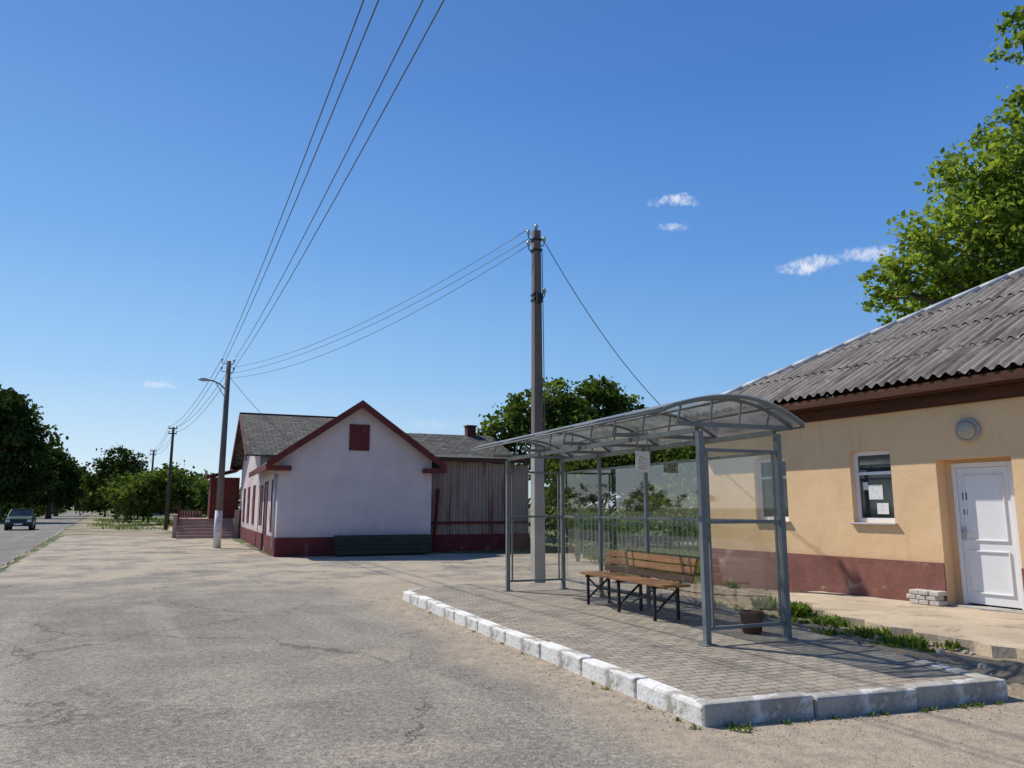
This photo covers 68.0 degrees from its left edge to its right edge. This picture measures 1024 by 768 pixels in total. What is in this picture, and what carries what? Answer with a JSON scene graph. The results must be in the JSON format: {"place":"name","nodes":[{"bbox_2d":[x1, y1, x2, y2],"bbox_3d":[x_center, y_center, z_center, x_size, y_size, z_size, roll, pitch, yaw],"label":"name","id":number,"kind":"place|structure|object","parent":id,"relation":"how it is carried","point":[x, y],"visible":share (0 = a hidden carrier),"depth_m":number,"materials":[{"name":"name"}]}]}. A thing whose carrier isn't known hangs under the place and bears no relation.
{"place":"outdoors","nodes":[
{"label":"outdoors","id":0,"kind":"place"},
{"bbox_2d":[0,511,90,565],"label":"road","id":1,"kind":"structure","parent":0,"point":[15,541],"depth_m":47.97,"materials":[{"name":"asphalt"}]},
{"bbox_2d":[4,509,36,529],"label":"parked car","id":2,"kind":"object","parent":1,"relation":"on","point":[21,517],"visible":0.99,"depth_m":55.22,"materials":[{"name":"green paint"}]},
{"bbox_2d":[0,530,62,567],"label":"road edge seam","id":3,"kind":"object","parent":1,"relation":"on","point":[22,554],"visible":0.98,"depth_m":26.82,"materials":[{"name":"concrete"}]},
{"bbox_2d":[57,514,171,535],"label":"verge path","id":4,"kind":"structure","parent":0,"point":[80,528],"depth_m":54.42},
{"bbox_2d":[134,519,172,530],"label":"sidewalk","id":5,"kind":"structure","parent":0,"point":[169,529],"depth_m":65.99,"materials":[{"name":"concrete"}]},
{"bbox_2d":[147,449,156,521],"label":"utility pole","id":6,"kind":"object","parent":5,"relation":"on","point":[153,454],"visible":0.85,"depth_m":80.69,"materials":[{"name":"brown wood"}]},
{"bbox_2d":[207,477,239,517],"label":"porch room","id":7,"kind":"object","parent":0,"point":[231,497],"visible":0.71,"depth_m":42.82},
{"bbox_2d":[204,468,240,478],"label":"porch roof","id":8,"kind":"structure","parent":7,"relation":"on","point":[216,474],"depth_m":42.90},
{"bbox_2d":[261,456,271,464],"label":"wall","id":9,"kind":"structure","parent":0,"point":[264,459],"depth_m":32.29,"materials":[{"name":"white paint"}]},
{"bbox_2d":[241,414,333,456],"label":"tall roof front","id":10,"kind":"structure","parent":9,"relation":"on","point":[263,436],"depth_m":35.72,"materials":[{"name":"tile"}]},
{"bbox_2d":[239,413,246,460],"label":"tall verge","id":11,"kind":"structure","parent":10,"relation":"attached to","point":[243,439],"depth_m":34.12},
{"bbox_2d":[240,412,334,417],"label":"ridge trim","id":12,"kind":"structure","parent":10,"relation":"on","point":[287,415],"depth_m":38.57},
{"bbox_2d":[0,508,700,584],"bbox_3d":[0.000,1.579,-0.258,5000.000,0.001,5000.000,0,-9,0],"label":"ground","id":13,"kind":"structure","parent":0,"point":[553,548],"depth_m":32.80,"materials":[{"name":"green plant"}]},
{"bbox_2d":[0,498,66,518],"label":"roadside hedge","id":14,"kind":"object","parent":13,"relation":"on","point":[39,512],"visible":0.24,"depth_m":131.42,"materials":[{"name":"green plant"}]},
{"bbox_2d":[0,382,68,519],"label":"oak tree","id":15,"kind":"object","parent":13,"relation":"on","point":[24,447],"visible":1,"depth_m":84.43,"materials":[{"name":"green plant"}]},
{"bbox_2d":[16,446,87,518],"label":"roadside tree","id":16,"kind":"object","parent":13,"relation":"on","point":[64,464],"visible":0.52,"depth_m":116.12,"materials":[{"name":"green plant"}]},
{"bbox_2d":[44,463,90,515],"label":"roadside tree","id":17,"kind":"object","parent":13,"relation":"on","point":[65,507],"visible":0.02,"depth_m":149.86,"materials":[{"name":"green plant"}]},
{"bbox_2d":[75,489,110,516],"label":"street tree","id":18,"kind":"object","parent":13,"relation":"on","point":[87,501],"visible":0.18,"depth_m":138.09,"materials":[{"name":"green plant"}]},
{"bbox_2d":[79,442,149,518],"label":"chestnut tree","id":19,"kind":"object","parent":13,"relation":"on","point":[124,464],"visible":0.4,"depth_m":107.94,"materials":[{"name":"green plant"}]},
{"bbox_2d":[95,465,184,520],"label":"apple tree","id":20,"kind":"object","parent":13,"relation":"on","point":[106,494],"visible":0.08,"depth_m":89.93,"materials":[{"name":"green plant"}]},
{"bbox_2d":[89,460,240,523],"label":"apple tree","id":21,"kind":"object","parent":13,"relation":"on","point":[146,498],"visible":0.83,"depth_m":71.89,"materials":[{"name":"green plant"}]},
{"bbox_2d":[164,426,176,529],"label":"utility pole","id":22,"kind":"object","parent":13,"relation":"on","point":[168,486],"visible":0.94,"depth_m":57.30,"materials":[{"name":"brown wood"}]},
{"bbox_2d":[175,510,202,517],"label":"wooden fence","id":23,"kind":"object","parent":13,"relation":"on","point":[186,513],"visible":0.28,"depth_m":61.40,"materials":[{"name":"brown wood"}]},
{"bbox_2d":[176,518,233,538],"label":"porch stairs","id":24,"kind":"structure","parent":13,"relation":"on","point":[190,528],"depth_m":41.24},
{"bbox_2d":[172,510,239,537],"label":"porch parapet","id":25,"kind":"structure","parent":13,"relation":"on","point":[236,521],"depth_m":41.09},
{"bbox_2d":[238,526,255,546],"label":"tall plinth","id":26,"kind":"structure","parent":13,"relation":"on","point":[247,535],"depth_m":35.43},
{"bbox_2d":[239,456,260,531],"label":"tall gable","id":27,"kind":"structure","parent":13,"relation":"on","point":[251,463],"depth_m":36.43,"materials":[{"name":"white paint"}]},
{"bbox_2d":[231,423,260,469],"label":"tall roof back","id":28,"kind":"structure","parent":27,"relation":"on","point":[238,459],"depth_m":41.48,"materials":[{"name":"tile"}]},
{"bbox_2d":[229,418,239,473],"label":"tall verge","id":29,"kind":"structure","parent":28,"relation":"attached to","point":[234,444],"depth_m":40.19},
{"bbox_2d":[242,485,255,523],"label":"tall openings","id":30,"kind":"object","parent":27,"relation":"attached to","point":[253,506],"visible":1,"depth_m":36.33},
{"bbox_2d":[257,460,279,549],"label":"side wall","id":31,"kind":"structure","parent":13,"relation":"on","point":[266,475],"depth_m":28.38,"materials":[{"name":"white paint"}]},
{"bbox_2d":[249,463,266,477],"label":"eave fascia","id":32,"kind":"structure","parent":31,"relation":"attached to","point":[257,470],"depth_m":27.72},
{"bbox_2d":[258,485,263,525],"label":"opening trim","id":33,"kind":"structure","parent":31,"relation":"attached to","point":[261,505],"depth_m":30.55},
{"bbox_2d":[262,481,268,544],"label":"opening trim","id":34,"kind":"structure","parent":31,"relation":"attached to","point":[267,482],"depth_m":29.14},
{"bbox_2d":[269,479,273,531],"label":"opening trim","id":35,"kind":"structure","parent":31,"relation":"attached to","point":[271,505],"depth_m":27.10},
{"bbox_2d":[271,474,276,546],"bbox_3d":[-8.001,4.246,25.549,0.092,2.450,0.092,0,-9,0],"label":"gutter pipe","id":36,"kind":"object","parent":31,"relation":"attached to","point":[274,509],"visible":1,"depth_m":25.52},
{"bbox_2d":[0,517,700,576],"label":"verge grass","id":37,"kind":"structure","parent":13,"relation":"on","point":[140,522],"depth_m":25.81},
{"bbox_2d":[39,486,694,512],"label":"distant trees","id":38,"kind":"object","parent":13,"relation":"on","point":[529,505],"visible":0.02,"depth_m":245.57,"materials":[{"name":"green plant"}]},
{"bbox_2d":[432,489,439,551],"bbox_3d":[-2.839,5.052,28.160,0.090,2.318,0.549,-3,-10,17],"label":"leaning board","id":39,"kind":"object","parent":13,"relation":"on","point":[435,518],"visible":0.86,"depth_m":28.14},
{"bbox_2d":[434,533,529,551],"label":"shed plinth","id":40,"kind":"structure","parent":13,"relation":"on","point":[464,542],"depth_m":28.90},
{"bbox_2d":[432,464,515,534],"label":"shed wall back","id":41,"kind":"structure","parent":40,"relation":"on","point":[462,516],"depth_m":28.91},
{"bbox_2d":[435,455,506,458],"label":"shed roof","id":42,"kind":"structure","parent":41,"relation":"on","point":[464,456],"depth_m":33.17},
{"bbox_2d":[437,457,530,462],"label":"shed fascia","id":43,"kind":"structure","parent":42,"relation":"attached to","point":[481,459],"depth_m":29.20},
{"bbox_2d":[431,461,527,534],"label":"shed boards","id":44,"kind":"object","parent":41,"relation":"attached to","point":[472,491],"visible":0.76,"depth_m":29.23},
{"bbox_2d":[431,521,527,523],"bbox_3d":[-1.282,5.300,29.059,4.150,0.100,0.030,4,-10,-23],"label":"shed rail","id":45,"kind":"object","parent":44,"relation":"attached to","point":[475,522],"visible":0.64,"depth_m":29.02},
{"bbox_2d":[0,536,1023,767],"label":"asphalt apron","id":46,"kind":"object","parent":13,"relation":"on","point":[91,588],"visible":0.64,"depth_m":6.80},
{"bbox_2d":[198,358,234,547],"bbox_3d":[-12.263,2.721,31.012,0.312,7.821,1.491,-8,-12,41],"label":"street lamp pole","id":47,"kind":"object","parent":46,"relation":"on","point":[219,510],"visible":0.98,"depth_m":31.21,"materials":[{"name":"concrete"}]},
{"bbox_2d":[255,532,431,556],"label":"plinth","id":48,"kind":"structure","parent":46,"relation":"on","point":[302,546],"depth_m":25.55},
{"bbox_2d":[276,407,431,537],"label":"gable wall","id":49,"kind":"structure","parent":48,"relation":"on","point":[331,484],"depth_m":26.50,"materials":[{"name":"white paint"}]},
{"bbox_2d":[351,426,367,448],"bbox_3d":[-5.378,1.886,26.766,0.582,0.800,0.033,4,-10,-23],"label":"gable hatch","id":50,"kind":"object","parent":49,"relation":"attached to","point":[358,437],"visible":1,"depth_m":26.75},
{"bbox_2d":[349,424,369,450],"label":"gable hatch trim","id":51,"kind":"structure","parent":49,"relation":"attached to","point":[368,431],"depth_m":26.74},
{"bbox_2d":[333,534,431,556],"bbox_3d":[-4.423,5.533,26.080,3.280,0.680,0.550,4,-10,-23],"label":"green flower box","id":52,"kind":"object","parent":46,"relation":"on","point":[377,544],"visible":1,"depth_m":25.81,"materials":[{"name":"paint"}]},
{"bbox_2d":[526,224,545,582],"bbox_3d":[0.554,0.294,16.668,0.377,7.990,0.368,-4,-10,25],"label":"concrete utility pole","id":53,"kind":"object","parent":46,"relation":"on","point":[538,571],"visible":0.98,"depth_m":16.57,"materials":[{"name":"grey concrete"}]},
{"bbox_2d":[137,0,659,467],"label":"power lines","id":54,"kind":"object","parent":53,"relation":"attached to","point":[333,202],"visible":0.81,"depth_m":15.46,"materials":[{"name":"metal"}]},
{"bbox_2d":[403,582,1007,726],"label":"bus stop platform","id":55,"kind":"structure","parent":46,"relation":"on","point":[665,661],"depth_m":7.44,"materials":[{"name":"concrete"}]},
{"bbox_2d":[471,395,806,646],"bbox_3d":[1.329,1.931,11.233,1.940,2.718,6.410,4,-10,-22],"label":"bus shelter","id":56,"kind":"object","parent":55,"relation":"on","point":[696,430],"visible":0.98,"depth_m":9.56,"materials":[{"name":"grey paint"}]},
{"bbox_2d":[635,426,650,472],"bbox_3d":[1.928,0.963,11.185,0.240,0.673,0.035,4,-10,-22],"label":"timetable sign","id":57,"kind":"object","parent":56,"relation":"hanging from","point":[642,458],"visible":0.97,"depth_m":11.14,"materials":[{"name":"paper"}]},
{"bbox_2d":[580,550,697,620],"bbox_3d":[1.751,2.841,10.875,0.569,0.805,2.350,4,-10,-22],"label":"wooden bench","id":58,"kind":"object","parent":55,"relation":"on","point":[654,584],"visible":1,"depth_m":10.76,"materials":[{"name":"brown wood"}]},
{"bbox_2d":[739,610,763,634],"bbox_3d":[2.830,2.811,8.964,0.284,0.250,0.284,4,-10,-22],"label":"litter bin","id":59,"kind":"object","parent":55,"relation":"on","point":[750,616],"visible":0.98,"depth_m":8.87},
{"bbox_2d":[428,611,1002,732],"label":"kerb grass","id":60,"kind":"structure","parent":46,"relation":"on","point":[974,705],"depth_m":5.90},
{"bbox_2d":[476,374,672,536],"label":"lime tree","id":61,"kind":"object","parent":13,"relation":"on","point":[560,412],"visible":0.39,"depth_m":42.90,"materials":[{"name":"green plant"}]},
{"bbox_2d":[528,411,695,545],"bbox_3d":[4.603,4.037,32.598,8.359,5.867,5.143,0,-9,0],"label":"garden tree","id":62,"kind":"object","parent":13,"relation":"on","point":[581,483],"visible":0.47,"depth_m":31.99,"materials":[{"name":"green plant"}]},
{"bbox_2d":[529,489,698,549],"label":"garden bushes","id":63,"kind":"object","parent":13,"relation":"on","point":[660,506],"visible":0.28,"depth_m":28.04,"materials":[{"name":"green plant"}]},
{"bbox_2d":[574,513,699,561],"bbox_3d":[4.299,4.334,21.121,6.190,1.450,0.130,-8,-12,40],"label":"metal fence","id":64,"kind":"object","parent":13,"relation":"on","point":[577,523],"visible":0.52,"depth_m":21.77,"materials":[{"name":"metal"}]},
{"bbox_2d":[638,439,697,514],"bbox_3d":[9.320,3.894,31.010,8.566,5.630,5.245,0,-9,0],"label":"garden tree","id":65,"kind":"object","parent":13,"relation":"on","point":[684,477],"visible":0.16,"depth_m":30.17,"materials":[{"name":"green plant"}]},
{"bbox_2d":[662,584,1023,700],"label":"soil strip","id":66,"kind":"object","parent":13,"relation":"on","point":[1010,671],"visible":0.33,"depth_m":8.18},
{"bbox_2d":[697,580,964,652],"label":"weeds","id":67,"kind":"object","parent":66,"relation":"on","point":[888,637],"visible":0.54,"depth_m":9.47,"materials":[{"name":"green plant"}]},
{"bbox_2d":[723,605,992,675],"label":"rubble stones","id":68,"kind":"object","parent":66,"relation":"on","point":[940,651],"visible":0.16,"depth_m":8.16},
{"bbox_2d":[906,589,947,605],"bbox_3d":[6.265,3.255,11.473,0.236,0.272,0.515,5,-10,-28],"label":"brick stack","id":69,"kind":"object","parent":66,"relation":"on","point":[934,601],"visible":0.85,"depth_m":11.36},
{"bbox_2d":[703,396,1023,603],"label":"front wall","id":70,"kind":"structure","parent":13,"relation":"on","point":[922,445],"depth_m":12.72,"materials":[{"name":"yellow paint"}]},
{"bbox_2d":[757,457,788,520],"bbox_3d":[5.054,2.018,14.567,0.060,1.190,0.800,5,-10,-28],"label":"window frame","id":71,"kind":"object","parent":70,"relation":"attached to","point":[760,477],"visible":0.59,"depth_m":14.82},
{"bbox_2d":[761,461,788,516],"bbox_3d":[5.057,2.018,14.569,0.008,1.040,0.650,5,-10,-28],"label":"window pane","id":72,"kind":"object","parent":71,"relation":"in","point":[767,494],"visible":0.5,"depth_m":14.70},
{"bbox_2d":[704,382,1023,434],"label":"wall plate beam","id":73,"kind":"structure","parent":70,"relation":"attached to","point":[1013,390],"depth_m":12.20,"materials":[{"name":"brown wood"}]},
{"bbox_2d":[682,378,1023,427],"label":"soffit boards","id":74,"kind":"object","parent":73,"relation":"on","point":[996,383],"visible":0.24,"depth_m":12.18,"materials":[{"name":"brown wood"}]},
{"bbox_2d":[672,368,1023,427],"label":"fascia","id":75,"kind":"structure","parent":74,"relation":"on","point":[960,381],"depth_m":11.94,"materials":[{"name":"brown wood"}]},
{"bbox_2d":[680,272,1023,416],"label":"roof front","id":76,"kind":"structure","parent":75,"relation":"on","point":[913,348],"depth_m":13.48,"materials":[{"name":"corrugated grey asbestos cement"}]},
{"bbox_2d":[719,385,742,394],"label":"hip cap","id":77,"kind":"object","parent":76,"relation":"on","point":[733,390],"visible":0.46,"depth_m":16.22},
{"bbox_2d":[742,374,767,388],"bbox_3d":[5.187,-0.024,16.163,0.596,0.354,0.150,-2,-10,15],"label":"hip cap","id":78,"kind":"object","parent":76,"relation":"on","point":[744,386],"visible":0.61,"depth_m":16.11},
{"bbox_2d":[767,364,792,378],"bbox_3d":[5.679,-0.245,16.049,0.596,0.354,0.150,-2,-10,15],"label":"hip cap","id":79,"kind":"object","parent":76,"relation":"on","point":[780,371],"visible":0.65,"depth_m":16.00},
{"bbox_2d":[792,353,817,367],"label":"hip cap","id":80,"kind":"object","parent":76,"relation":"on","point":[807,359],"visible":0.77,"depth_m":15.89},
{"bbox_2d":[818,342,843,356],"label":"hip cap","id":81,"kind":"object","parent":76,"relation":"on","point":[824,352],"visible":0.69,"depth_m":15.78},
{"bbox_2d":[844,331,870,345],"bbox_3d":[7.154,-0.909,15.706,0.596,0.354,0.150,-2,-10,15],"label":"hip cap","id":82,"kind":"object","parent":76,"relation":"on","point":[861,337],"visible":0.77,"depth_m":15.65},
{"bbox_2d":[870,320,897,333],"bbox_3d":[7.646,-1.130,15.591,0.596,0.354,0.150,-2,-10,15],"label":"hip cap","id":83,"kind":"object","parent":76,"relation":"on","point":[883,327],"visible":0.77,"depth_m":15.54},
{"bbox_2d":[897,308,924,322],"bbox_3d":[8.138,-1.351,15.477,0.596,0.354,0.150,-2,-10,15],"label":"hip cap","id":84,"kind":"object","parent":76,"relation":"on","point":[908,317],"visible":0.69,"depth_m":15.43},
{"bbox_2d":[924,297,952,310],"bbox_3d":[8.625,-1.575,15.347,0.596,0.354,0.150,-3,-10,18],"label":"hip cap","id":85,"kind":"object","parent":76,"relation":"on","point":[938,304],"visible":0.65,"depth_m":15.31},
{"bbox_2d":[979,273,1008,288],"bbox_3d":[9.614,-2.014,15.134,0.596,0.354,0.150,-2,-10,15],"label":"hip cap","id":86,"kind":"object","parent":76,"relation":"on","point":[993,281],"visible":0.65,"depth_m":15.08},
{"bbox_2d":[1010,362,1023,369],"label":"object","id":87,"kind":"structure","parent":76,"relation":"attached to","point":[1014,365],"depth_m":18.16,"materials":[{"name":"stone"}]},
{"bbox_2d":[684,290,1023,418],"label":"roof","id":88,"kind":"structure","parent":75,"relation":"on","point":[946,375],"depth_m":17.62,"materials":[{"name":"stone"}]},
{"bbox_2d":[671,408,693,420],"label":"hip cap","id":89,"kind":"object","parent":88,"relation":"on","point":[676,413],"visible":0.35,"depth_m":16.46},
{"bbox_2d":[952,285,980,299],"bbox_3d":[9.122,-1.793,15.248,0.596,0.354,0.150,-2,-10,15],"label":"hip cap","id":90,"kind":"object","parent":88,"relation":"on","point":[965,293],"visible":0.69,"depth_m":15.20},
{"bbox_2d":[1008,267,1023,276],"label":"hip cap","id":91,"kind":"object","parent":88,"relation":"on","point":[1020,270],"visible":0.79,"depth_m":14.99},
{"bbox_2d":[853,449,894,522],"bbox_3d":[6.082,1.709,12.675,0.060,1.190,0.770,5,-10,-28],"label":"window frame","id":92,"kind":"object","parent":70,"relation":"attached to","point":[857,473],"visible":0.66,"depth_m":12.87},
{"bbox_2d":[858,454,894,517],"bbox_3d":[6.085,1.709,12.677,0.008,1.040,0.620,5,-10,-28],"label":"window pane","id":93,"kind":"object","parent":92,"relation":"in","point":[872,463],"visible":0.64,"depth_m":12.69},
{"bbox_2d":[868,485,888,513],"bbox_3d":[6.089,1.916,12.611,0.011,0.480,0.350,5,-10,-28],"label":"notice paper","id":94,"kind":"object","parent":92,"relation":"attached to","point":[875,491],"visible":1,"depth_m":12.60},
{"bbox_2d":[850,522,897,524],"bbox_3d":[5.984,2.304,12.525,0.158,0.028,0.850,5,-10,-28],"label":"window sill","id":95,"kind":"structure","parent":70,"relation":"attached to","point":[875,523],"depth_m":12.41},
{"bbox_2d":[955,418,980,441],"bbox_3d":[6.745,0.680,11.243,0.065,0.360,0.360,5,-10,-28],"label":"wall lamp base","id":96,"kind":"object","parent":70,"relation":"attached to","point":[978,430],"visible":1,"depth_m":11.16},
{"bbox_2d":[957,421,975,438],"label":"wall lamp dome","id":97,"kind":"structure","parent":96,"relation":"attached to","point":[966,429],"depth_m":11.17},
{"bbox_2d":[945,457,1010,603],"bbox_3d":[7.009,2.174,11.148,0.060,2.160,1.110,5,-10,-28],"label":"door frame","id":98,"kind":"object","parent":70,"relation":"attached to","point":[948,463],"depth_m":11.55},
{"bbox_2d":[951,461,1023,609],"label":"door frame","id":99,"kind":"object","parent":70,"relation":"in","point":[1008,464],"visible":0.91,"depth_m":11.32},
{"bbox_2d":[956,466,1021,607],"bbox_3d":[6.985,2.219,11.128,0.037,1.985,0.760,5,-10,-28],"label":"door leaf","id":100,"kind":"object","parent":99,"relation":"in","point":[986,521],"visible":1,"depth_m":11.10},
{"bbox_2d":[962,527,969,539],"bbox_3d":[6.804,2.240,11.363,0.059,0.200,0.115,5,-10,-28],"label":"door handle","id":101,"kind":"object","parent":100,"relation":"attached to","point":[964,533],"visible":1,"depth_m":11.39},
{"bbox_2d":[962,474,1014,596],"bbox_3d":[6.960,2.200,11.118,0.021,1.720,0.590,5,-11,-28],"label":"door moulding","id":102,"kind":"object","parent":100,"relation":"attached to","point":[1007,540],"depth_m":11.04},
{"bbox_2d":[712,548,1023,605],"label":"plinth","id":103,"kind":"structure","parent":13,"relation":"on","point":[886,579],"depth_m":13.10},
{"bbox_2d":[772,591,1023,659],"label":"walkway","id":104,"kind":"structure","parent":13,"relation":"on","point":[994,634],"depth_m":9.90,"materials":[{"name":"concrete"}]},
{"bbox_2d":[947,603,1023,613],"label":"door threshold","id":105,"kind":"object","parent":104,"relation":"on","point":[988,608],"depth_m":10.85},
{"bbox_2d":[850,5,1023,325],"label":"maple tree","id":106,"kind":"object","parent":13,"relation":"on","point":[995,201],"visible":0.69,"depth_m":22.94,"materials":[{"name":"green plant"}]},
{"bbox_2d":[970,466,1021,609],"bbox_3d":[8.273,1.774,10.872,0.050,3.200,12.360,5,-10,-28],"label":"dark interior","id":107,"kind":"object","parent":13,"relation":"on","point":[993,605],"depth_m":11.91,"materials":[{"name":"black metal"}]},
{"bbox_2d":[266,465,446,473],"bbox_3d":[-5.302,2.976,26.431,6.250,0.160,0.378,4,-10,-23],"label":"eave return","id":108,"kind":"object","parent":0,"point":[289,468],"visible":0.96,"depth_m":25.48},
{"bbox_2d":[406,433,515,462],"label":"wing roof front","id":109,"kind":"structure","parent":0,"point":[444,444],"depth_m":39.51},
{"bbox_2d":[0,0,1023,507],"label":"sky","id":110,"kind":"structure","parent":0,"point":[711,181],"materials":[{"name":"blue"}]},
{"bbox_3d":[-8.139,2.203,29.329,3.085,2.259,7.530,4,-10,-23],"label":"roof","id":111,"kind":"object","parent":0,"visible":0},
{"bbox_2d":[267,400,362,467],"bbox_3d":[-6.670,1.679,25.869,3.115,2.459,0.050,4,-10,-23],"label":"verge board","id":112,"kind":"object","parent":111,"relation":"attached to","point":[313,435],"visible":1,"depth_m":25.82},
{"bbox_2d":[432,461,441,468],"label":"roof","id":113,"kind":"structure","parent":111,"relation":"attached to","point":[434,465],"depth_m":28.09,"materials":[{"name":"tile"}]},
{"bbox_2d":[363,400,446,471],"bbox_3d":[-3.803,1.875,27.070,3.115,2.459,0.052,4,-10,-23],"label":"verge board","id":114,"kind":"object","parent":113,"relation":"attached to","point":[404,435],"visible":1,"depth_m":27.04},
{"label":"wing","id":115,"kind":"object","parent":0,"visible":0},
{"bbox_2d":[464,425,476,436],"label":"chimney","id":116,"kind":"object","parent":115,"relation":"on","point":[470,430],"visible":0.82,"depth_m":41.64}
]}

